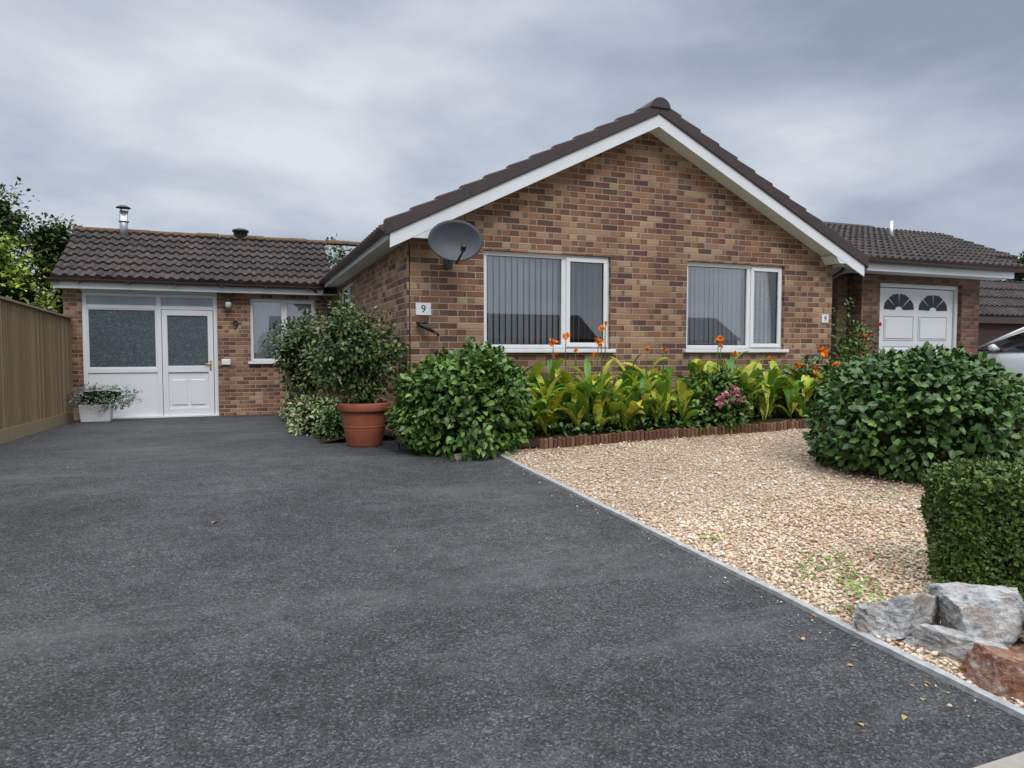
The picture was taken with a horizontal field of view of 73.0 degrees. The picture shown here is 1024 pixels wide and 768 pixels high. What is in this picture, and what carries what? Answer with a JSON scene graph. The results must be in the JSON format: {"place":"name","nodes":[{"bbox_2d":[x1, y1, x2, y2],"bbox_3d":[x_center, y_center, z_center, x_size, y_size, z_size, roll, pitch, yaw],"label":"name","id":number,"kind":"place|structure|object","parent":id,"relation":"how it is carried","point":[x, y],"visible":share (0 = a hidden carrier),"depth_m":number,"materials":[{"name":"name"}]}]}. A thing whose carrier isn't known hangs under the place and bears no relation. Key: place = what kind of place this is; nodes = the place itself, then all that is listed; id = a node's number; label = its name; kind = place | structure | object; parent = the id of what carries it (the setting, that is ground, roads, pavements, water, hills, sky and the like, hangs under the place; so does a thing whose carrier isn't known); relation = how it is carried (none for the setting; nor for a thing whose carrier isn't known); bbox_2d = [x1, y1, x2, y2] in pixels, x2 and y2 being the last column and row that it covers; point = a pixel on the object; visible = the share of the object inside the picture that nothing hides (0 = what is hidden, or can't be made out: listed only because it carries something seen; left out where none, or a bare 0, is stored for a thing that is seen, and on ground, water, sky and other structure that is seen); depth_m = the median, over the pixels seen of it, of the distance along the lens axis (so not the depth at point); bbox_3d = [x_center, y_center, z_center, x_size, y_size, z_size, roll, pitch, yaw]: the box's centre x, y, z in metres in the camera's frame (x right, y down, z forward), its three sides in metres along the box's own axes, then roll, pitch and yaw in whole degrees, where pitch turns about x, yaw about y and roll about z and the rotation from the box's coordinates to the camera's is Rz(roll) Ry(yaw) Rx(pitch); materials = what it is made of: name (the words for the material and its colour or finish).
{"place":"outdoors","nodes":[
{"label":"outdoors","id":0,"kind":"place"},
{"bbox_2d":[0,414,1023,767],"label":"driveway","id":1,"kind":"structure","parent":0,"point":[288,608],"depth_m":3.09,"materials":[{"name":"grey asphalt"}]},
{"bbox_2d":[66,382,142,421],"bbox_3d":[-7.114,0.305,11.944,1.383,0.693,0.701,-1,3,-21],"label":"planter trough","id":2,"kind":"object","parent":1,"relation":"on","point":[99,406],"visible":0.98,"depth_m":11.86,"materials":[{"name":"white paint"}]},
{"bbox_2d":[260,308,328,416],"bbox_3d":[-3.197,-0.256,10.465,1.141,1.816,1.155,-1,3,-21],"label":"potted shrub","id":3,"kind":"object","parent":1,"relation":"on","point":[291,346],"visible":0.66,"depth_m":10.26,"materials":[{"name":"green plant"}]},
{"bbox_2d":[296,291,409,446],"bbox_3d":[-1.815,-0.175,7.903,1.243,1.767,1.076,-1,3,-21],"label":"potted shrub","id":4,"kind":"object","parent":1,"relation":"on","point":[351,354],"visible":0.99,"depth_m":7.72,"materials":[{"name":"green plant"}]},
{"bbox_2d":[454,453,466,459],"bbox_3d":[-0.518,0.734,6.947,0.158,0.095,0.127,-1,3,-21],"label":"rock","id":5,"kind":"object","parent":1,"relation":"on","point":[457,456],"visible":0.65,"depth_m":6.89,"materials":[{"name":"stone"}]},
{"bbox_2d":[10,425,976,725],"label":"fallen leaves","id":6,"kind":"object","parent":1,"relation":"on","point":[736,579],"visible":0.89,"depth_m":2.86,"materials":[{"name":"brown plant"}]},
{"bbox_2d":[0,0,1023,309],"label":"sky","id":7,"kind":"structure","parent":0,"point":[307,119],"materials":[{"name":"grey"}]},
{"bbox_2d":[974,752,1023,767],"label":"pavement","id":8,"kind":"structure","parent":0,"point":[1015,760],"depth_m":2.22,"materials":[{"name":"concrete"}]},
{"bbox_3d":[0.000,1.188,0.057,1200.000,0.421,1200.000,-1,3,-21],"label":"ground","id":9,"kind":"structure","parent":0,"visible":0},
{"bbox_2d":[0,176,52,299],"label":"oak tree","id":10,"kind":"object","parent":9,"relation":"on","point":[9,217],"visible":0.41,"depth_m":33.87,"materials":[{"name":"green plant"}]},
{"bbox_2d":[0,225,62,311],"bbox_3d":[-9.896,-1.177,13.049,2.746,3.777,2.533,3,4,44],"label":"laurel tree","id":11,"kind":"object","parent":9,"relation":"on","point":[15,286],"visible":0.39,"depth_m":12.91,"materials":[{"name":"green plant"}]},
{"bbox_2d":[0,296,73,443],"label":"timber fence","id":12,"kind":"object","parent":9,"relation":"on","point":[36,379],"visible":0.97,"depth_m":9.87,"materials":[{"name":"brown wood"}]},
{"bbox_2d":[11,212,82,313],"bbox_3d":[-24.275,-4.760,37.471,5.056,8.604,5.463,-1,3,-21],"label":"oak tree","id":13,"kind":"object","parent":9,"relation":"on","point":[56,237],"visible":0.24,"depth_m":35.88,"materials":[{"name":"green plant"}]},
{"bbox_2d":[324,233,351,268],"bbox_3d":[-6.152,-2.507,23.843,1.968,5.381,1.776,1,3,12],"label":"birch tree","id":14,"kind":"object","parent":9,"relation":"on","point":[336,257],"visible":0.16,"depth_m":23.71,"materials":[{"name":"green plant"}]},
{"bbox_2d":[318,430,395,442],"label":"side bed soil","id":15,"kind":"structure","parent":9,"relation":"on","point":[322,440],"depth_m":8.47,"materials":[{"name":"brown soil"}]},
{"bbox_2d":[277,391,319,420],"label":"variegated low shrub","id":16,"kind":"object","parent":15,"relation":"on","point":[284,411],"visible":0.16,"depth_m":11.62,"materials":[{"name":"green plant"}]},
{"bbox_2d":[285,391,340,435],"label":"variegated low shrub","id":17,"kind":"object","parent":15,"relation":"on","point":[304,412],"visible":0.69,"depth_m":9.37,"materials":[{"name":"green plant"}]},
{"bbox_2d":[311,401,345,441],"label":"border shrub","id":18,"kind":"object","parent":15,"relation":"on","point":[330,425],"visible":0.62,"depth_m":8.65,"materials":[{"name":"green plant"}]},
{"bbox_2d":[47,97,870,441],"bbox_3d":[-2.123,-1.462,13.011,11.637,4.672,10.790,-1,3,-21],"label":"brick bungalow","id":19,"kind":"object","parent":9,"relation":"on","point":[657,223],"visible":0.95,"depth_m":9.54,"materials":[{"name":"brick"},{"name":"concrete tile"},{"name":"white paint"}]},
{"bbox_2d":[115,205,130,236],"bbox_3d":[-7.715,-3.159,13.761,0.280,0.790,0.280,-1,3,-21],"label":"stove flue","id":20,"kind":"object","parent":19,"relation":"attached to","point":[123,221],"visible":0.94,"depth_m":13.70,"materials":[{"name":"metal"}]},
{"bbox_2d":[221,359,230,364],"bbox_3d":[-5.408,-0.414,13.096,0.160,0.110,0.055,-1,3,-21],"label":"wall meter box","id":21,"kind":"object","parent":19,"relation":"attached to","point":[225,361],"visible":1,"depth_m":13.07,"materials":[{"name":"white paint"}]},
{"bbox_2d":[224,297,231,307],"bbox_3d":[-5.328,-1.526,13.001,0.150,0.210,0.195,-1,3,-21],"label":"wall lantern","id":22,"kind":"object","parent":19,"relation":"attached to","point":[228,300],"depth_m":12.94,"materials":[{"name":"white glass"}]},
{"bbox_2d":[232,228,248,236],"bbox_3d":[-5.793,-3.225,14.777,0.340,0.185,0.340,-1,3,-21],"label":"ridge vent","id":23,"kind":"object","parent":19,"relation":"on","point":[240,232],"visible":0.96,"depth_m":14.66,"materials":[{"name":"black plastic"}]},
{"bbox_2d":[248,299,314,363],"bbox_3d":[-4.469,-1.023,13.534,1.310,1.255,0.249,-1,3,-21],"label":"wing window","id":24,"kind":"structure","parent":19,"relation":"in","point":[263,312],"depth_m":13.51,"materials":[{"name":"white plastic"}]},
{"bbox_2d":[342,282,352,320],"bbox_3d":[-2.912,-1.234,12.505,0.088,1.135,1.600,-1,3,-21],"label":"side window","id":25,"kind":"structure","parent":19,"relation":"in","point":[349,287],"depth_m":12.74,"materials":[{"name":"grey glass"}]},
{"bbox_2d":[416,303,430,314],"bbox_3d":[-1.022,-0.864,7.984,0.180,0.140,0.016,-1,3,-21],"label":"house number plaque","id":26,"kind":"object","parent":19,"relation":"attached to","point":[423,308],"visible":1,"depth_m":7.98,"materials":[{"name":"white paint"}]},
{"bbox_2d":[416,321,438,335],"bbox_3d":[-0.967,-0.631,7.932,0.261,0.172,0.097,0,3,1],"label":"outside tap","id":27,"kind":"object","parent":19,"relation":"attached to","point":[421,324],"visible":1,"depth_m":7.90,"materials":[{"name":"black plastic"}]},
{"bbox_2d":[428,220,482,267],"bbox_3d":[-0.627,-1.571,7.734,0.605,0.507,0.521,2,3,31],"label":"satellite dish","id":28,"kind":"object","parent":19,"relation":"attached to","point":[451,241],"visible":1,"depth_m":7.71,"materials":[{"name":"grey paint"}]},
{"bbox_2d":[482,250,615,352],"bbox_3d":[0.438,-1.003,8.638,1.820,1.225,0.268,-1,3,-21],"label":"window","id":29,"kind":"structure","parent":19,"relation":"in","point":[564,280],"depth_m":8.65,"materials":[{"name":"white plastic"}]},
{"bbox_2d":[683,262,788,352],"bbox_3d":[3.097,-1.052,9.662,1.760,1.225,0.248,-1,3,-21],"label":"window","id":30,"kind":"structure","parent":19,"relation":"in","point":[769,278],"depth_m":9.74,"materials":[{"name":"white plastic"}]},
{"bbox_2d":[821,315,828,322],"bbox_3d":[4.601,-0.959,10.174,0.130,0.120,0.016,-1,3,-21],"label":"house number plaque","id":31,"kind":"object","parent":19,"relation":"attached to","point":[824,318],"visible":1,"depth_m":10.17,"materials":[{"name":"white paint"}]},
{"bbox_2d":[384,336,535,460],"bbox_3d":[-0.527,0.172,7.476,1.699,1.391,1.565,-1,3,-21],"label":"camellia bush","id":32,"kind":"object","parent":9,"relation":"on","point":[470,406],"visible":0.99,"depth_m":7.07,"materials":[{"name":"green plant"}]},
{"bbox_2d":[489,413,806,448],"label":"flower bed soil","id":33,"kind":"structure","parent":9,"relation":"on","point":[534,442],"depth_m":7.91,"materials":[{"name":"brown soil"}]},
{"bbox_2d":[517,362,568,436],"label":"canna lily clump","id":34,"kind":"object","parent":33,"relation":"on","point":[545,397],"visible":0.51,"depth_m":7.81,"materials":[{"name":"green plant"}]},
{"bbox_2d":[548,338,557,379],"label":"orange canna flower","id":35,"kind":"object","parent":33,"relation":"on","point":[552,340],"visible":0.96,"depth_m":8.01,"materials":[{"name":"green plant"}]},
{"bbox_2d":[551,351,558,371],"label":"orange canna flower","id":36,"kind":"object","parent":33,"relation":"on","point":[555,353],"visible":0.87,"depth_m":8.12,"materials":[{"name":"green plant"}]},
{"bbox_2d":[527,358,618,434],"bbox_3d":[0.701,0.146,8.184,1.165,0.902,1.126,-1,3,-21],"label":"canna lily clump","id":37,"kind":"object","parent":33,"relation":"on","point":[576,402],"visible":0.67,"depth_m":7.94,"materials":[{"name":"green plant"}]},
{"bbox_2d":[573,348,578,380],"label":"orange canna flower","id":38,"kind":"object","parent":33,"relation":"on","point":[575,349],"visible":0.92,"depth_m":8.34,"materials":[{"name":"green plant"}]},
{"bbox_2d":[591,351,597,386],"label":"orange canna flower","id":39,"kind":"object","parent":33,"relation":"on","point":[594,354],"visible":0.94,"depth_m":8.21,"materials":[{"name":"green plant"}]},
{"bbox_2d":[598,325,604,374],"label":"orange canna flower","id":40,"kind":"object","parent":33,"relation":"on","point":[600,327],"visible":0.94,"depth_m":8.35,"materials":[{"name":"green plant"}]},
{"bbox_2d":[604,321,607,388],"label":"orange canna flower","id":41,"kind":"object","parent":33,"relation":"on","point":[605,322],"visible":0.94,"depth_m":8.37,"materials":[{"name":"green plant"}]},
{"bbox_2d":[584,356,651,431],"bbox_3d":[1.236,0.126,8.217,1.107,0.907,1.059,-1,3,-21],"label":"canna lily clump","id":42,"kind":"object","parent":33,"relation":"on","point":[624,385],"visible":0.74,"depth_m":8.08,"materials":[{"name":"green plant"}]},
{"bbox_2d":[614,354,677,424],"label":"canna lily clump","id":43,"kind":"object","parent":33,"relation":"on","point":[657,390],"visible":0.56,"depth_m":8.27,"materials":[{"name":"green plant"}]},
{"bbox_2d":[644,346,649,376],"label":"orange canna flower","id":44,"kind":"object","parent":33,"relation":"on","point":[647,348],"visible":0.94,"depth_m":8.70,"materials":[{"name":"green plant"}]},
{"bbox_2d":[631,357,712,423],"bbox_3d":[1.998,0.110,8.511,0.785,0.881,1.076,-1,3,-21],"label":"canna lily clump","id":45,"kind":"object","parent":33,"relation":"on","point":[682,391],"visible":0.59,"depth_m":8.41,"materials":[{"name":"green plant"}]},
{"bbox_2d":[675,364,760,433],"bbox_3d":[2.536,0.226,8.622,1.201,0.979,0.878,-1,3,-21],"label":"rose bush","id":46,"kind":"object","parent":33,"relation":"on","point":[726,414],"visible":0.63,"depth_m":8.41,"materials":[{"name":"green plant"}]},
{"bbox_2d":[715,385,744,407],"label":"pink roses","id":47,"kind":"object","parent":46,"relation":"attached to","point":[734,393],"visible":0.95,"depth_m":8.30,"materials":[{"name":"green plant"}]},
{"bbox_2d":[714,335,724,370],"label":"orange canna flower","id":48,"kind":"object","parent":33,"relation":"on","point":[720,338],"visible":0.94,"depth_m":8.85,"materials":[{"name":"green plant"}]},
{"bbox_2d":[719,343,722,367],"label":"orange canna flower","id":49,"kind":"object","parent":33,"relation":"on","point":[720,345],"visible":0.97,"depth_m":8.87,"materials":[{"name":"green plant"}]},
{"bbox_2d":[676,358,768,422],"bbox_3d":[2.638,0.098,8.796,0.923,0.852,1.081,-2,4,-39],"label":"canna lily clump","id":50,"kind":"object","parent":33,"relation":"on","point":[699,365],"visible":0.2,"depth_m":8.84,"materials":[{"name":"green plant"}]},
{"bbox_2d":[731,351,738,374],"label":"orange canna flower","id":51,"kind":"object","parent":33,"relation":"on","point":[734,353],"visible":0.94,"depth_m":9.19,"materials":[{"name":"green plant"}]},
{"bbox_2d":[713,351,778,421],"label":"canna lily clump","id":52,"kind":"object","parent":33,"relation":"on","point":[756,371],"visible":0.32,"depth_m":8.94,"materials":[{"name":"green plant"}]},
{"bbox_2d":[755,360,827,418],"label":"canna lily clump","id":53,"kind":"object","parent":33,"relation":"on","point":[795,400],"visible":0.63,"depth_m":9.14,"materials":[{"name":"green plant"}]},
{"bbox_2d":[794,363,802,416],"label":"orange canna flower","id":54,"kind":"object","parent":33,"relation":"on","point":[797,365],"visible":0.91,"depth_m":9.35,"materials":[{"name":"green plant"}]},
{"bbox_2d":[783,352,853,416],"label":"border shrub","id":55,"kind":"object","parent":33,"relation":"on","point":[826,368],"visible":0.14,"depth_m":9.43,"materials":[{"name":"green plant"}]},
{"bbox_2d":[816,346,827,371],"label":"orange canna flower","id":56,"kind":"object","parent":33,"relation":"on","point":[823,351],"visible":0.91,"depth_m":9.47,"materials":[{"name":"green plant"}]},
{"bbox_2d":[831,297,881,371],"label":"tall climbing rose","id":57,"kind":"object","parent":33,"relation":"on","point":[850,355],"visible":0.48,"depth_m":10.24,"materials":[{"name":"green plant"}]},
{"bbox_2d":[516,397,795,437],"bbox_3d":[1.779,0.406,8.634,5.036,0.619,1.184,-1,3,-21],"label":"border underplanting","id":58,"kind":"object","parent":9,"relation":"on","point":[571,428],"visible":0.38,"depth_m":8.06,"materials":[{"name":"green plant"}]},
{"bbox_2d":[562,331,570,369],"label":"orange canna flower","id":59,"kind":"object","parent":58,"relation":"in","point":[566,335],"visible":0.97,"depth_m":8.28,"materials":[{"name":"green plant"}]},
{"bbox_2d":[594,338,603,377],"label":"orange canna flower","id":60,"kind":"object","parent":58,"relation":"in","point":[599,341],"visible":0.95,"depth_m":8.33,"materials":[{"name":"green plant"}]},
{"bbox_2d":[495,428,1023,716],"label":"gravel bed","id":61,"kind":"object","parent":9,"relation":"on","point":[791,500],"visible":0.59,"depth_m":5.23,"materials":[{"name":"beige gravel"}]},
{"bbox_2d":[539,419,822,448],"bbox_3d":[2.709,0.564,8.439,5.204,0.251,0.109,-1,3,-22],"label":"log roll edging","id":62,"kind":"object","parent":61,"relation":"on","point":[608,438],"visible":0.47,"depth_m":8.07,"materials":[{"name":"brown wood"}]},
{"bbox_2d":[699,493,947,615],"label":"gravel weeds","id":63,"kind":"object","parent":61,"relation":"on","point":[848,583],"visible":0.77,"depth_m":3.80,"materials":[{"name":"green plant"}]},
{"bbox_2d":[852,593,939,640],"bbox_3d":[1.772,1.071,3.170,0.403,0.293,0.249,-2,3,-34],"label":"rock","id":64,"kind":"object","parent":61,"relation":"on","point":[899,617],"visible":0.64,"depth_m":3.08,"materials":[{"name":"stone"}]},
{"bbox_2d":[802,340,1023,482],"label":"viburnum shrub","id":65,"kind":"object","parent":61,"relation":"on","point":[909,416],"visible":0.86,"depth_m":5.98,"materials":[{"name":"green plant"}]},
{"bbox_2d":[901,624,1008,662],"bbox_3d":[1.935,1.141,2.968,0.522,0.204,0.251,1,3,19],"label":"rock","id":66,"kind":"object","parent":61,"relation":"on","point":[954,644],"visible":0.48,"depth_m":2.93,"materials":[{"name":"stone"}]},
{"bbox_2d":[916,457,1023,600],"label":"box hedge","id":67,"kind":"object","parent":61,"relation":"on","point":[975,526],"visible":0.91,"depth_m":3.50,"materials":[{"name":"green plant"}]},
{"bbox_2d":[926,582,1023,646],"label":"rock","id":68,"kind":"object","parent":61,"relation":"on","point":[995,613],"visible":0.89,"depth_m":2.99,"materials":[{"name":"stone"}]},
{"bbox_2d":[959,643,1023,702],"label":"rock","id":69,"kind":"object","parent":61,"relation":"on","point":[997,672],"visible":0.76,"depth_m":2.64,"materials":[{"name":"red stone"}]},
{"bbox_2d":[1007,638,1023,656],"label":"rock","id":70,"kind":"object","parent":61,"relation":"on","point":[1017,647],"visible":0.14,"depth_m":2.93,"materials":[{"name":"red stone"}]},
{"bbox_2d":[496,452,1023,720],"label":"concrete edging kerb","id":71,"kind":"structure","parent":9,"relation":"on","point":[966,686],"depth_m":3.31,"materials":[{"name":"grey concrete"}]},
{"bbox_2d":[822,221,1023,365],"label":"neighbour garage","id":72,"kind":"structure","parent":9,"relation":"on","point":[906,291],"depth_m":12.53,"materials":[{"name":"brown brick"}]},
{"bbox_2d":[879,283,957,356],"bbox_3d":[7.354,-0.697,12.640,2.060,2.220,0.085,-1,3,-21],"label":"garage door","id":73,"kind":"structure","parent":72,"relation":"in","point":[911,315],"depth_m":12.62,"materials":[{"name":"white plastic"}]},
{"bbox_2d":[878,227,1017,258],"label":"roof front","id":74,"kind":"structure","parent":72,"relation":"attached to","point":[949,240],"depth_m":18.29,"materials":[{"name":"tile"}]},
{"bbox_2d":[999,258,1016,262],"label":"fascia","id":75,"kind":"structure","parent":74,"relation":"attached to","point":[1015,260],"depth_m":17.66,"materials":[{"name":"plastic"}]},
{"bbox_2d":[978,280,1023,352],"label":"outbuilding","id":76,"kind":"structure","parent":9,"relation":"on","point":[1001,307],"depth_m":15.42,"materials":[{"name":"brown tile"}]},
{"bbox_2d":[1005,250,1023,280],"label":"ash tree","id":77,"kind":"object","parent":9,"relation":"on","point":[1019,261],"visible":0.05,"depth_m":42.08,"materials":[{"name":"green plant"}]},
{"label":"neighbouring driveway","id":78,"kind":"structure","parent":0,"visible":0},
{"bbox_2d":[978,327,1023,376],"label":"parked car","id":79,"kind":"object","parent":78,"relation":"on","point":[1007,349],"visible":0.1,"depth_m":12.62,"materials":[{"name":"white paint"}]}
]}

